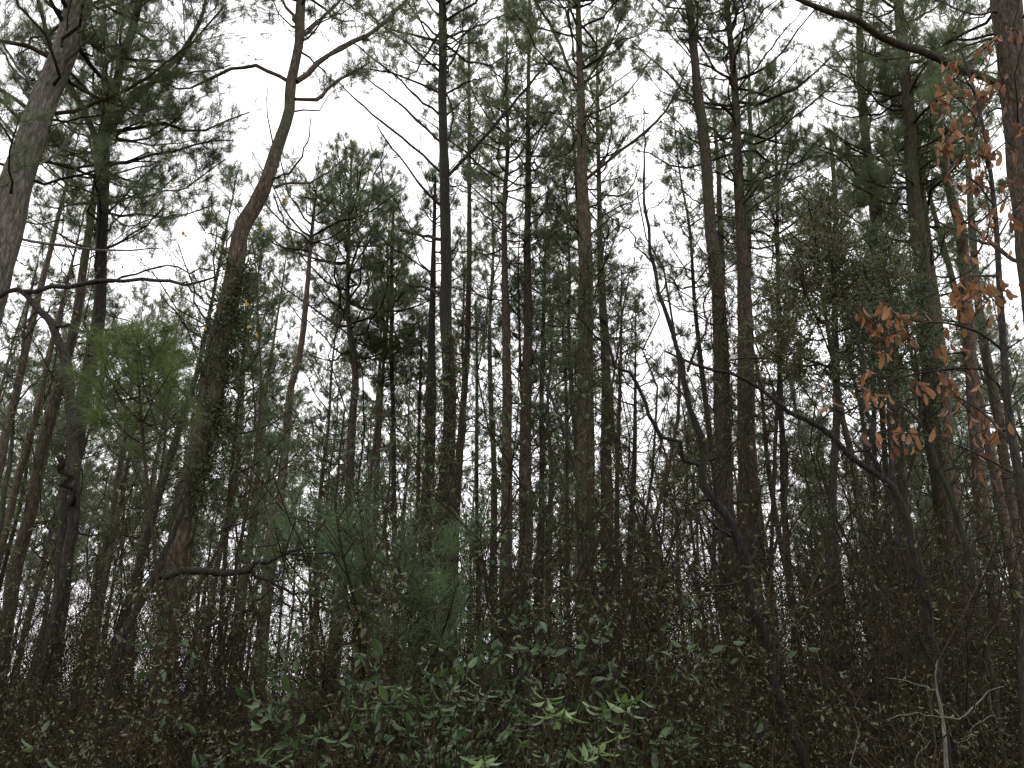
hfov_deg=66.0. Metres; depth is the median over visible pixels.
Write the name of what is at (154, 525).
pine tree
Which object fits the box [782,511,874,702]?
leafy shrub
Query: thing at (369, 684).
evergreen shrub
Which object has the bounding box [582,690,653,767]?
broad leaved plant
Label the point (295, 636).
evergreen shrub
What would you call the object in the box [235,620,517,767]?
evergreen shrub
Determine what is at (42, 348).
pine tree
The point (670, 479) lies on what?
pine tree
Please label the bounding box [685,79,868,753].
pine tree
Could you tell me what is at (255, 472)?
pine tree
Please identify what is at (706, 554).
pine tree
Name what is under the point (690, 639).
leafy shrub
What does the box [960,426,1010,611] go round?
pine tree
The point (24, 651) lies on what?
leafy shrub
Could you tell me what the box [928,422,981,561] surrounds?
pine tree
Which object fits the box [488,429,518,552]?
pine tree
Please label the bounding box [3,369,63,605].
pine tree
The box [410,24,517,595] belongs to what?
pine tree
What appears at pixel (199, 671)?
twiggy shrub
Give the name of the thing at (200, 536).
pine tree
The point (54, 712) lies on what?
twiggy shrub
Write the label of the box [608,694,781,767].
leafy shrub
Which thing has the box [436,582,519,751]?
leafy shrub
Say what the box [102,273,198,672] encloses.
pine tree
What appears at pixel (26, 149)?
pine tree
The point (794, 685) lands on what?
twiggy shrub
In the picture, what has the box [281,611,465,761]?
twiggy shrub
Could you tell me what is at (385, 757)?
evergreen shrub
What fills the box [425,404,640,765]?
leafy shrub
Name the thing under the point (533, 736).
broad leaved plant
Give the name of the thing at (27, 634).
leafy shrub
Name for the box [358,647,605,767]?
evergreen shrub
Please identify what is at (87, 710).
twiggy shrub
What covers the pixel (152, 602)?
bare sapling
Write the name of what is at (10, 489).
pine tree
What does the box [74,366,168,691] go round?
pine tree
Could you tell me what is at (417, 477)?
bare sapling
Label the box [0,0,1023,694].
sky
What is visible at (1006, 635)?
bare sapling
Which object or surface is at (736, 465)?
pine tree
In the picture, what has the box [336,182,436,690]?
pine tree
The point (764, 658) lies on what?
twiggy shrub
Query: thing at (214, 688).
twiggy shrub
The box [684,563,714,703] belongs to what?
pine tree
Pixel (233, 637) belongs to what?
leafy shrub
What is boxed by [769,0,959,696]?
pine tree
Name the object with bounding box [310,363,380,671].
pine tree
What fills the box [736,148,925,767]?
evergreen tree
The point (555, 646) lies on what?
twiggy shrub
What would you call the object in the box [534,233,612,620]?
pine tree
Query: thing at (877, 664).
twiggy shrub
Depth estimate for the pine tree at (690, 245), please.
25.26 m
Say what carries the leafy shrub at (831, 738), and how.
on the ground
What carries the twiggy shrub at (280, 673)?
on the ground
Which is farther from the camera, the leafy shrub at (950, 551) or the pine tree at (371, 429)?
the pine tree at (371, 429)
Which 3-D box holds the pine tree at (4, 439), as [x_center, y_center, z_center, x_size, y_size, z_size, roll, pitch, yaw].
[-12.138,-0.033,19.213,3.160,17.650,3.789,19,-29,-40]
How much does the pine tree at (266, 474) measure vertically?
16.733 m
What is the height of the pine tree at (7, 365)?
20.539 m
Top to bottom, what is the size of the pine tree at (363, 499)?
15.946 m
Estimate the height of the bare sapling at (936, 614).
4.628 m
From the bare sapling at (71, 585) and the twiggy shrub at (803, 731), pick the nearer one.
the twiggy shrub at (803, 731)
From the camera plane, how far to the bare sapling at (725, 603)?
11.10 m
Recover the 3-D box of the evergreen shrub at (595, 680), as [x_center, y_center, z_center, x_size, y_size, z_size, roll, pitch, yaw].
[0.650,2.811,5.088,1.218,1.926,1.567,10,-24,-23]
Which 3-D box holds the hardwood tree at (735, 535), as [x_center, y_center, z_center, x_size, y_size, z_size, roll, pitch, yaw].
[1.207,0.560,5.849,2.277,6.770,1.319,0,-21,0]
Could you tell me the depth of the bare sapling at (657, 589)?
12.83 m
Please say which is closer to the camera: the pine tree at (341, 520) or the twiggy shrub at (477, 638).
the twiggy shrub at (477, 638)
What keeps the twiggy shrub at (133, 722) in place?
on the ground
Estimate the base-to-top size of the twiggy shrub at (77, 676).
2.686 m
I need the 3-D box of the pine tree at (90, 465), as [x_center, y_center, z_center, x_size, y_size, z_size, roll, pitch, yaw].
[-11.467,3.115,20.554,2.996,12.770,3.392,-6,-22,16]
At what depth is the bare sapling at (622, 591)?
9.93 m
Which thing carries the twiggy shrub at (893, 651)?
on the ground
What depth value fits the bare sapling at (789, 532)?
6.91 m
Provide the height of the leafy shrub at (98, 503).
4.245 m
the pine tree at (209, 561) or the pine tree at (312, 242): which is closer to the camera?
the pine tree at (312, 242)
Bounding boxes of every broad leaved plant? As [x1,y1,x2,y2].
[259,702,375,767]
[370,656,498,767]
[460,753,500,767]
[507,713,561,767]
[531,688,589,767]
[568,722,629,767]
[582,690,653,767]
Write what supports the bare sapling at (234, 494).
on the ground
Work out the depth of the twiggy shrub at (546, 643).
9.26 m
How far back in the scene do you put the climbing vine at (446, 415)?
15.59 m
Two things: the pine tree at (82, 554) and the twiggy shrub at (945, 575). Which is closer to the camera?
the twiggy shrub at (945, 575)
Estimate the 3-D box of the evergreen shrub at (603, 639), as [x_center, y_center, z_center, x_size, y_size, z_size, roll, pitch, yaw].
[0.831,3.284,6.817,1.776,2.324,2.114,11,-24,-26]
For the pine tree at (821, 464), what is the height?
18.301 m
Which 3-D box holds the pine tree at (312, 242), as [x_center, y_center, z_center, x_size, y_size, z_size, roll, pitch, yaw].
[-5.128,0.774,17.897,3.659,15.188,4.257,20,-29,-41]
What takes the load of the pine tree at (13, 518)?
on the ground
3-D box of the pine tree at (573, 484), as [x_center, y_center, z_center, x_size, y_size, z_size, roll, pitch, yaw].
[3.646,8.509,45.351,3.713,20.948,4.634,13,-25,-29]
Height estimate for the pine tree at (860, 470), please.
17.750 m
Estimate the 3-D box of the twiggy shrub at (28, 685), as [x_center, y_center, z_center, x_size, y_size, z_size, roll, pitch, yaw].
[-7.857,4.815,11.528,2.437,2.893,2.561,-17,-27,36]
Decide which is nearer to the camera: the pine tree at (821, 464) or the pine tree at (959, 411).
the pine tree at (959, 411)
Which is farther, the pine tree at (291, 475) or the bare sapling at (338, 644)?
the pine tree at (291, 475)
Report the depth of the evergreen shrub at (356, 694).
5.19 m
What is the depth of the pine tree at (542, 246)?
24.18 m
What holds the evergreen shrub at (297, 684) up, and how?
on the ground
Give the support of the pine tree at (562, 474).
on the ground
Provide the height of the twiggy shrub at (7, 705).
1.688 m
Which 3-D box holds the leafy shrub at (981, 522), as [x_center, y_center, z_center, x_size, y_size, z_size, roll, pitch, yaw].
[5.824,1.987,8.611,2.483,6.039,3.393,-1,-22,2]
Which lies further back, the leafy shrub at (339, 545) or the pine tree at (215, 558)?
the pine tree at (215, 558)
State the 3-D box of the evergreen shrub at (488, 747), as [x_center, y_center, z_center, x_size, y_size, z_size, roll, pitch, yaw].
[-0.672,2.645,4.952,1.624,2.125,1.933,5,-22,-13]
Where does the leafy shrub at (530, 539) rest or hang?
on the ground
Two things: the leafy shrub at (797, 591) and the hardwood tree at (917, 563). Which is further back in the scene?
the leafy shrub at (797, 591)
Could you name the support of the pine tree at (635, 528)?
on the ground
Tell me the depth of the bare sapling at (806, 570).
13.23 m
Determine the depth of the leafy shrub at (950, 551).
8.88 m
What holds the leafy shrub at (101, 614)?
on the ground
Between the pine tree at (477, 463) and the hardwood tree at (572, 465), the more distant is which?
the pine tree at (477, 463)
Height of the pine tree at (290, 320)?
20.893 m
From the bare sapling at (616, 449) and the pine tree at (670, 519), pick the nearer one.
the bare sapling at (616, 449)
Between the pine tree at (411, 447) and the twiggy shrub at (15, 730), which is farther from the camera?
the pine tree at (411, 447)
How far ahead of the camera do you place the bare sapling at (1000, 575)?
14.12 m
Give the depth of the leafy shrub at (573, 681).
7.42 m
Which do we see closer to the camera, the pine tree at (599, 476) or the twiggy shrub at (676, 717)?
the twiggy shrub at (676, 717)
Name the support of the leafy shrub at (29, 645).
on the ground
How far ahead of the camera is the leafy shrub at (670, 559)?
16.55 m
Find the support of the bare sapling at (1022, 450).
on the ground
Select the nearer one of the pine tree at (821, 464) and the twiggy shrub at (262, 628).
the twiggy shrub at (262, 628)
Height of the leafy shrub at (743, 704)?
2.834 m
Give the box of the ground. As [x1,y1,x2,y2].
[67,695,957,766]
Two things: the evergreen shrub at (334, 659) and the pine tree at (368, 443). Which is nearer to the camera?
the evergreen shrub at (334, 659)
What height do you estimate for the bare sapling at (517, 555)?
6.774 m
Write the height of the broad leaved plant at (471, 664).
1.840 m
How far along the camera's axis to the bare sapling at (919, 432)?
12.12 m
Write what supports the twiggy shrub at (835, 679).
on the ground
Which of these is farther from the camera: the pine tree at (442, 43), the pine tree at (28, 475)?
the pine tree at (28, 475)
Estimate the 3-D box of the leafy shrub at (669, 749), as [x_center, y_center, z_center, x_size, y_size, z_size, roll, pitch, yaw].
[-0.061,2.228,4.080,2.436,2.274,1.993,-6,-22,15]
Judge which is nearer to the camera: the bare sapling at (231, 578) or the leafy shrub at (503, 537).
the leafy shrub at (503, 537)
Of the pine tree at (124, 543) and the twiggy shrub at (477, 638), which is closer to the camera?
the twiggy shrub at (477, 638)
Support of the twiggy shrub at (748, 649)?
on the ground
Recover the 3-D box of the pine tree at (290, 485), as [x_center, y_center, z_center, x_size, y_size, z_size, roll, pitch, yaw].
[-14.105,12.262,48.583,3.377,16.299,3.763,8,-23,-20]
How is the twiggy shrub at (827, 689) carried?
on the ground
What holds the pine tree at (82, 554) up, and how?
on the ground
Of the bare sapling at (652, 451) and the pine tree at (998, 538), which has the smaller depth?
the bare sapling at (652, 451)
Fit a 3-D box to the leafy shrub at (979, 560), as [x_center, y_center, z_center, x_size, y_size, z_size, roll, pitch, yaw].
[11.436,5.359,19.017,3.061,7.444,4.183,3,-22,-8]
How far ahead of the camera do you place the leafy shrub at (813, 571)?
12.44 m
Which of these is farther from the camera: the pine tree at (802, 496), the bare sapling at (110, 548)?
the pine tree at (802, 496)
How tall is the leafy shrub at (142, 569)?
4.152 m
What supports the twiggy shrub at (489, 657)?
on the ground
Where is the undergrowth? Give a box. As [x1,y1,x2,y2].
[0,625,1021,767]
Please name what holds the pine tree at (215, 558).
on the ground
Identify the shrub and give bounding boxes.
[0,502,114,747]
[0,527,189,756]
[0,556,222,767]
[0,557,147,767]
[0,566,185,767]
[0,569,87,734]
[0,578,77,765]
[0,583,41,767]
[0,583,118,767]
[0,584,92,744]
[0,593,112,767]
[0,597,132,767]
[0,607,203,767]
[0,613,421,767]
[0,626,97,740]
[0,650,285,767]
[0,694,150,767]
[1,612,155,758]
[1,715,38,754]
[2,585,37,688]
[3,597,75,732]
[5,624,189,753]
[6,547,126,723]
[8,601,44,695]
[9,570,51,687]
[19,606,190,767]
[26,442,292,767]
[56,472,292,766]
[59,727,326,767]
[71,666,269,767]
[74,563,411,767]
[86,561,398,767]
[88,580,256,767]
[90,582,160,702]
[108,445,369,765]
[112,553,245,766]
[120,609,354,767]
[128,558,322,767]
[130,506,467,767]
[169,491,301,767]
[181,584,259,733]
[186,614,347,767]
[192,536,624,767]
[195,591,412,766]
[203,366,558,765]
[205,548,447,767]
[205,590,270,753]
[209,613,316,742]
[214,364,503,764]
[220,229,518,767]
[222,613,352,761]
[226,691,423,767]
[230,592,403,767]
[231,583,447,765]
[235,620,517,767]
[250,619,586,767]
[251,671,412,767]
[254,557,522,767]
[257,670,449,767]
[258,627,502,767]
[262,569,353,712]
[268,599,566,766]
[271,677,385,767]
[272,655,517,767]
[275,450,460,718]
[277,671,416,767]
[279,676,443,764]
[280,625,351,706]
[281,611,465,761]
[292,637,525,767]
[294,544,609,767]
[306,664,511,767]
[316,591,601,767]
[322,639,525,765]
[326,661,699,767]
[331,653,460,761]
[336,604,546,766]
[344,334,689,766]
[352,387,507,755]
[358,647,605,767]
[364,521,684,767]
[367,564,739,767]
[379,410,514,752]
[386,240,693,765]
[395,558,529,767]
[413,493,546,753]
[421,616,744,767]
[423,533,549,766]
[423,554,675,767]
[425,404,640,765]
[432,518,555,766]
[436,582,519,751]
[440,474,612,765]
[440,585,748,767]
[443,589,557,760]
[450,699,616,767]
[460,539,553,717]
[472,623,714,767]
[475,558,574,726]
[481,573,617,759]
[485,486,906,767]
[485,630,668,767]
[495,625,819,767]
[503,657,662,767]
[505,308,751,767]
[509,660,671,766]
[515,614,747,767]
[519,618,616,716]
[520,697,787,767]
[526,569,680,763]
[526,673,727,767]
[528,683,649,767]
[530,582,742,767]
[541,560,623,719]
[558,630,699,766]
[561,478,722,691]
[564,514,723,759]
[576,645,663,767]
[576,717,784,767]
[591,547,766,767]
[595,528,682,749]
[602,376,844,763]
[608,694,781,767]
[613,631,816,767]
[619,486,1023,767]
[622,574,764,760]
[626,491,703,701]
[631,627,763,765]
[634,525,861,767]
[636,688,841,767]
[638,578,938,767]
[639,538,794,767]
[643,663,846,767]
[657,481,796,750]
[661,456,790,761]
[677,582,939,767]
[680,584,890,762]
[699,444,916,767]
[699,573,791,765]
[705,627,807,757]
[708,625,962,767]
[710,594,908,767]
[718,396,932,767]
[722,517,815,733]
[731,499,1023,767]
[740,501,851,745]
[744,545,986,765]
[756,607,912,765]
[770,557,1018,764]
[773,607,1021,767]
[778,618,891,764]
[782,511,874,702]
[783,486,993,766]
[794,362,1015,742]
[814,571,1021,767]
[818,426,1021,767]
[818,427,976,703]
[832,485,936,680]
[843,659,1009,767]
[850,602,1021,767]
[856,546,1021,767]
[879,623,1021,767]
[926,489,1018,645]
[938,260,1023,760]
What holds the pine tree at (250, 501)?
on the ground
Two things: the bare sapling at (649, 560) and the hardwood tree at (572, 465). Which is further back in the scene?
the bare sapling at (649, 560)
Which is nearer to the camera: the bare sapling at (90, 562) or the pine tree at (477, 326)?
the bare sapling at (90, 562)
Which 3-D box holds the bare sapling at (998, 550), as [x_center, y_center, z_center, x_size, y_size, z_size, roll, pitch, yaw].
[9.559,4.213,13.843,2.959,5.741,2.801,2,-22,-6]
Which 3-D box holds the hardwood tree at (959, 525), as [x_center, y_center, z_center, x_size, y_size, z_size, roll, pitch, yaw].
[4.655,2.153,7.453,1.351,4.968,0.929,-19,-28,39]
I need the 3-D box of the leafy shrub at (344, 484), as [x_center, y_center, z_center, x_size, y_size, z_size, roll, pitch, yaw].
[-1.789,2.256,8.561,3.371,5.525,2.433,-7,-22,16]
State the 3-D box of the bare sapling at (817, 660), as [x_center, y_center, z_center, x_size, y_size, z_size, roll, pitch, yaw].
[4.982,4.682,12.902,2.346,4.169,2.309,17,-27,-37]
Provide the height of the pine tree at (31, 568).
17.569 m
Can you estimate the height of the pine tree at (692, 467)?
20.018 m
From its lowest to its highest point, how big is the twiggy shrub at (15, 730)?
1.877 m
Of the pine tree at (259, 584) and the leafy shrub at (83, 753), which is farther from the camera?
the pine tree at (259, 584)
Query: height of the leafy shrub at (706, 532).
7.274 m
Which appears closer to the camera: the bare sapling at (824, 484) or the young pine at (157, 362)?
the young pine at (157, 362)
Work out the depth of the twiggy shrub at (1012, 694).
6.77 m
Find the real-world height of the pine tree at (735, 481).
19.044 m
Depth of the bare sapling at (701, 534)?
20.20 m
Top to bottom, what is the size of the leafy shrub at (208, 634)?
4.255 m
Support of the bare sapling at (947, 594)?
on the ground
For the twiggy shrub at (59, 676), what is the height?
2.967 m
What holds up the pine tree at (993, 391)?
on the ground
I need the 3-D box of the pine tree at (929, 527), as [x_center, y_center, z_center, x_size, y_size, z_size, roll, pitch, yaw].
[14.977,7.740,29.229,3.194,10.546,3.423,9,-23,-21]
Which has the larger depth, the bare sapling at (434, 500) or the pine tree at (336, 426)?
the pine tree at (336, 426)
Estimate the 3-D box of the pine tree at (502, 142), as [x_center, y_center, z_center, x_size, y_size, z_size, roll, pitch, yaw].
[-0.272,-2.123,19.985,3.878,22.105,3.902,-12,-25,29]
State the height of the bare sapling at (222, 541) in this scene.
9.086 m
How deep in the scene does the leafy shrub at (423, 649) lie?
4.53 m
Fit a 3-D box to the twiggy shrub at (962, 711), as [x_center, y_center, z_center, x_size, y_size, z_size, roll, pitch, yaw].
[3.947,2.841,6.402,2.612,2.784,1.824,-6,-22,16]
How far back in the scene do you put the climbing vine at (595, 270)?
14.09 m
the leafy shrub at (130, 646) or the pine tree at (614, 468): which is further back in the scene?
the pine tree at (614, 468)
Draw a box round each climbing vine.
[142,241,268,710]
[414,333,472,705]
[551,235,615,748]
[690,247,751,710]
[895,226,1005,763]
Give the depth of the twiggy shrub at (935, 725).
6.01 m
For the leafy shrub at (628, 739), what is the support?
on the ground
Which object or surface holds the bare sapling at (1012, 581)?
on the ground
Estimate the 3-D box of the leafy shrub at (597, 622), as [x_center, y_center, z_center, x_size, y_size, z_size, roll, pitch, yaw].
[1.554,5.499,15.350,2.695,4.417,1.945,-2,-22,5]
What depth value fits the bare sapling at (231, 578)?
26.94 m
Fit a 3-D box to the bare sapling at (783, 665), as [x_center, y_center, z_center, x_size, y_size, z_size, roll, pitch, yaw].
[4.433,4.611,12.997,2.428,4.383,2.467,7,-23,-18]
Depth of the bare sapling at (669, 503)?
17.36 m
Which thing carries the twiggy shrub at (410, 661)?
on the ground
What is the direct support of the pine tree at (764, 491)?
on the ground
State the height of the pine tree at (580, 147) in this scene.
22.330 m
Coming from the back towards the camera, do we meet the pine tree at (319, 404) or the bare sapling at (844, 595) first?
the pine tree at (319, 404)
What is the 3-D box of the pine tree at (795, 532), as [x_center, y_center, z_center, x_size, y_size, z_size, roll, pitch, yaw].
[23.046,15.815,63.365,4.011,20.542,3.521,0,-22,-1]
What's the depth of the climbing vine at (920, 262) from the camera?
14.02 m
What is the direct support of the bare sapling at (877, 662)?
on the ground
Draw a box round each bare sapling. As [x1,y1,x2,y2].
[0,423,124,766]
[0,498,89,737]
[1,485,136,710]
[3,425,289,767]
[3,477,215,767]
[7,576,146,766]
[15,422,168,718]
[22,523,159,748]
[30,451,155,740]
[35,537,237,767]
[44,323,320,767]
[52,552,123,743]
[62,556,229,763]
[63,466,239,752]
[63,572,119,746]
[65,519,187,744]
[68,324,314,687]
[69,547,211,760]
[136,496,264,739]
[178,552,216,708]
[180,354,349,750]
[196,450,282,725]
[229,595,294,720]
[273,467,328,662]
[308,556,391,704]
[340,429,479,666]
[351,352,511,670]
[357,476,460,668]
[416,510,517,725]
[438,257,750,762]
[455,451,551,700]
[457,560,568,712]
[458,168,812,763]
[483,461,563,659]
[504,540,569,762]
[506,353,733,766]
[523,523,620,699]
[526,291,777,672]
[537,256,827,732]
[538,425,697,679]
[556,265,757,684]
[556,360,844,767]
[558,523,624,754]
[572,463,695,751]
[584,529,727,753]
[595,504,656,765]
[604,359,740,677]
[615,434,713,635]
[616,501,683,677]
[616,517,713,749]
[621,409,781,755]
[629,485,731,743]
[634,289,891,753]
[634,390,842,767]
[640,414,816,764]
[641,529,719,744]
[644,561,720,759]
[645,518,704,745]
[670,379,839,666]
[677,309,838,764]
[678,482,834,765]
[702,289,1019,767]
[708,524,817,762]
[713,455,867,763]
[714,557,865,763]
[732,326,938,700]
[746,550,887,747]
[749,426,936,767]
[759,440,909,703]
[759,561,872,742]
[760,346,940,664]
[782,517,1005,764]
[786,215,1021,759]
[793,378,1008,766]
[798,509,988,759]
[799,546,855,762]
[802,415,1018,764]
[807,351,952,762]
[831,396,1021,767]
[842,402,1021,762]
[853,451,1008,675]
[856,526,918,701]
[859,431,1017,758]
[864,501,1022,767]
[870,503,1006,767]
[890,477,1021,767]
[900,531,988,714]
[932,431,1023,714]
[936,457,1022,747]
[952,490,1022,763]
[954,541,1021,765]
[958,334,1023,682]
[970,518,1021,750]
[972,501,1022,662]
[981,565,1016,733]
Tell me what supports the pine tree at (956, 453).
on the ground
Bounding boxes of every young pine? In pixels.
[46,307,213,767]
[175,264,327,767]
[219,465,446,722]
[268,461,510,767]
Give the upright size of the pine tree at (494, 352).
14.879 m
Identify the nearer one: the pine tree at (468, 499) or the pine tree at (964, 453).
the pine tree at (964, 453)
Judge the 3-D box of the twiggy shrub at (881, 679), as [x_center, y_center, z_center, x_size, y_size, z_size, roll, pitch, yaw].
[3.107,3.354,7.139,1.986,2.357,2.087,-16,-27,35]
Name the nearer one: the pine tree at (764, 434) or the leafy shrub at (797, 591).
the leafy shrub at (797, 591)
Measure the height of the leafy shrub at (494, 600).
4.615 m
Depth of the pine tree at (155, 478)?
41.89 m
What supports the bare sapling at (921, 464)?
on the ground
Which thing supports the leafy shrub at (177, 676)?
on the ground
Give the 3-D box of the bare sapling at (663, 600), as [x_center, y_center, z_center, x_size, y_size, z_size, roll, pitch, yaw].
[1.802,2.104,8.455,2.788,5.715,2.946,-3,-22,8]
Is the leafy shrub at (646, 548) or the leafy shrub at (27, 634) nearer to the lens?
the leafy shrub at (646, 548)
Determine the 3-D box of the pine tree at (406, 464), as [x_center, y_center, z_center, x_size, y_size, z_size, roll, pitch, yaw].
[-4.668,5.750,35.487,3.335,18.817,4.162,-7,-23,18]
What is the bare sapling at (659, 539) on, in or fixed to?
on the ground
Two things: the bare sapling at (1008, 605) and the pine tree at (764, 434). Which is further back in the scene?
the pine tree at (764, 434)
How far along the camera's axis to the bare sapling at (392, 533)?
18.63 m
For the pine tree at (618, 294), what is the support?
on the ground
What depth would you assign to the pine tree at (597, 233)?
20.21 m
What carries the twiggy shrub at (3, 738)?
on the ground
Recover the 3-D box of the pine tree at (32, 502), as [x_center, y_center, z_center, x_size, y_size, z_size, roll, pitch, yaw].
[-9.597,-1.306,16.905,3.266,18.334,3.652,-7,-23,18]
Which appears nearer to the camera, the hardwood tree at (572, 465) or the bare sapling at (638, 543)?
the hardwood tree at (572, 465)
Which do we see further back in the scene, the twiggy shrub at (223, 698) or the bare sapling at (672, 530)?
the bare sapling at (672, 530)
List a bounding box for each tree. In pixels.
[0,0,223,325]
[0,0,275,767]
[0,1,202,691]
[0,100,126,492]
[0,177,143,611]
[0,234,57,497]
[0,244,235,767]
[0,255,82,658]
[0,271,95,593]
[0,294,37,485]
[0,442,22,557]
[1,447,29,566]
[3,230,116,625]
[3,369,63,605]
[4,290,148,703]
[4,494,48,591]
[11,479,56,658]
[13,243,137,686]
[16,331,67,557]
[17,374,117,656]
[19,530,80,665]
[27,546,81,615]
[29,463,357,767]
[31,458,92,617]
[52,458,96,609]
[61,275,187,742]
[68,439,124,689]
[69,288,182,660]
[71,515,119,632]
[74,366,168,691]
[76,428,102,559]
[80,296,200,697]
[81,156,304,738]
[89,387,150,608]
[91,452,150,719]
[93,464,136,664]
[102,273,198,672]
[115,530,140,584]
[117,361,186,568]
[120,436,173,686]
[124,0,435,767]
[138,322,227,651]
[140,499,200,644]
[155,436,204,556]
[161,509,205,678]
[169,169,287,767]
[181,435,243,628]
[185,470,226,618]
[186,225,306,745]
[188,490,234,634]
[195,521,242,709]
[214,361,296,698]
[221,389,277,706]
[227,374,278,679]
[229,222,311,739]
[237,130,413,745]
[243,445,288,674]
[243,507,266,662]
[248,336,311,669]
[254,129,456,759]
[261,418,304,669]
[262,457,306,697]
[268,269,374,629]
[281,440,316,695]
[299,354,360,627]
[306,454,344,665]
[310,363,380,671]
[314,442,350,633]
[320,0,553,766]
[333,206,440,672]
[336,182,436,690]
[341,190,438,553]
[341,405,386,551]
[344,436,399,621]
[348,460,380,640]
[363,354,420,556]
[370,304,470,594]
[373,153,500,745]
[373,338,442,647]
[376,479,407,601]
[378,307,476,745]
[387,475,433,578]
[389,448,433,623]
[409,224,534,635]
[410,0,569,763]
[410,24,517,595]
[429,122,536,677]
[452,291,516,632]
[456,193,575,603]
[459,423,490,638]
[459,484,483,637]
[459,484,498,627]
[464,339,633,740]
[469,0,599,701]
[475,494,532,642]
[488,0,690,742]
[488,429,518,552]
[495,253,600,663]
[498,283,599,747]
[508,131,618,587]
[510,194,592,687]
[512,425,599,702]
[520,3,673,739]
[523,95,857,767]
[528,71,649,724]
[531,520,555,669]
[532,384,594,602]
[532,470,574,635]
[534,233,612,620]
[555,379,600,537]
[571,248,666,680]
[573,291,686,759]
[584,0,806,767]
[595,389,638,583]
[595,436,620,535]
[595,448,639,653]
[621,459,651,606]
[624,0,859,765]
[625,486,665,628]
[632,94,736,606]
[636,490,662,609]
[639,284,1021,767]
[639,385,694,651]
[649,352,717,746]
[653,446,687,640]
[655,68,770,762]
[665,367,713,647]
[668,343,737,639]
[672,420,719,689]
[676,20,803,573]
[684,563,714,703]
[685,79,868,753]
[693,223,831,648]
[694,508,717,643]
[706,382,766,554]
[731,336,796,712]
[732,402,795,668]
[735,253,827,759]
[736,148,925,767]
[751,185,887,758]
[755,285,860,608]
[768,400,841,597]
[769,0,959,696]
[769,110,906,757]
[774,477,807,642]
[777,382,851,633]
[786,424,880,640]
[789,216,954,767]
[795,0,1023,510]
[795,487,843,660]
[796,413,846,554]
[802,266,918,572]
[804,0,1002,766]
[818,25,1023,767]
[829,284,958,759]
[830,29,1012,767]
[832,153,906,597]
[837,428,872,650]
[839,184,998,546]
[844,443,893,603]
[845,408,890,529]
[852,389,882,514]
[862,56,1023,623]
[870,51,1023,764]
[878,413,986,650]
[879,372,931,525]
[880,469,934,633]
[894,370,1023,766]
[901,287,998,587]
[905,460,931,549]
[906,404,969,539]
[915,38,1022,578]
[915,495,937,610]
[918,375,1018,689]
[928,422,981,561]
[940,219,1023,593]
[944,251,1023,604]
[952,400,1009,603]
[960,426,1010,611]
[968,484,1012,614]
[973,264,1023,462]
[974,480,1016,638]
[980,461,1016,627]
[994,349,1023,470]
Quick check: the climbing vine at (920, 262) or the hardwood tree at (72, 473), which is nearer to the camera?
the hardwood tree at (72, 473)
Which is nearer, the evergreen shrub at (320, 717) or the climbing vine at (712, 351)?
the evergreen shrub at (320, 717)
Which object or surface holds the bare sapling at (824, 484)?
on the ground
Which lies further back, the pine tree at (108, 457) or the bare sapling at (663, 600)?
the pine tree at (108, 457)
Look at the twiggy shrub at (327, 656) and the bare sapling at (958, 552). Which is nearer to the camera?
the bare sapling at (958, 552)
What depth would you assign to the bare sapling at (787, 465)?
13.43 m
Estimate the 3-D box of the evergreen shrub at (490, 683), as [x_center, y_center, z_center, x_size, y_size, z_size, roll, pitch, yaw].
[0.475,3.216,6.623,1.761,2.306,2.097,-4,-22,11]
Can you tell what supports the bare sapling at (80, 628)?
on the ground
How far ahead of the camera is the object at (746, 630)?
8.30 m
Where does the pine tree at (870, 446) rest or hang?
on the ground
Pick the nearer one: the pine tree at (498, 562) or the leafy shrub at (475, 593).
the leafy shrub at (475, 593)
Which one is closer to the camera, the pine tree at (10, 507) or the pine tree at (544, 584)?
the pine tree at (10, 507)
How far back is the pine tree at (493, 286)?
29.46 m
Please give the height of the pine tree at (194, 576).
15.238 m
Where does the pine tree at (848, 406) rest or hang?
on the ground
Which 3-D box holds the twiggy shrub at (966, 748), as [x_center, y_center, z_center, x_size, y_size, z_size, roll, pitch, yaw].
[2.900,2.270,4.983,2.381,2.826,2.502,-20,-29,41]
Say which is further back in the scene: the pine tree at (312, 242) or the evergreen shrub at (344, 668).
the pine tree at (312, 242)
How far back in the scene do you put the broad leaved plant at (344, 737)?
3.95 m
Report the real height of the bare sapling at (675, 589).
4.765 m
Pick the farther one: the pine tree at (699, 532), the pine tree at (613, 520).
the pine tree at (699, 532)
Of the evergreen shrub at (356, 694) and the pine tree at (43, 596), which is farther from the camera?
the pine tree at (43, 596)
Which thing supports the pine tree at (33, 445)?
on the ground
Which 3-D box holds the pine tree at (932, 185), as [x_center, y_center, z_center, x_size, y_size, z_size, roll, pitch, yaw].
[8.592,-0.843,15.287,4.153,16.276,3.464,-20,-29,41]
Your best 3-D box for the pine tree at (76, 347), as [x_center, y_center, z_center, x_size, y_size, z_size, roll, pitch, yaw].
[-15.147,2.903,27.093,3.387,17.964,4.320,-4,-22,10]
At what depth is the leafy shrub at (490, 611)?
16.90 m
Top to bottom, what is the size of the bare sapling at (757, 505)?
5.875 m
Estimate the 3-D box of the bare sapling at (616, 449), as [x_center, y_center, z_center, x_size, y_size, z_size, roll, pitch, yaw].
[2.678,1.881,12.222,3.628,8.908,3.781,9,-23,-22]
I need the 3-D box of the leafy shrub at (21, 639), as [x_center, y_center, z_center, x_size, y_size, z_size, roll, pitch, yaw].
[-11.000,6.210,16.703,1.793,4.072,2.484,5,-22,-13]
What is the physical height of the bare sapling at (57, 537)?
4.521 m
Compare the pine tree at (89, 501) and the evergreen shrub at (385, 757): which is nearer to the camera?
the evergreen shrub at (385, 757)
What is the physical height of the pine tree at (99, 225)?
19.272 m
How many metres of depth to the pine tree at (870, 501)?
33.41 m
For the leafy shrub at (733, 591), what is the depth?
8.15 m

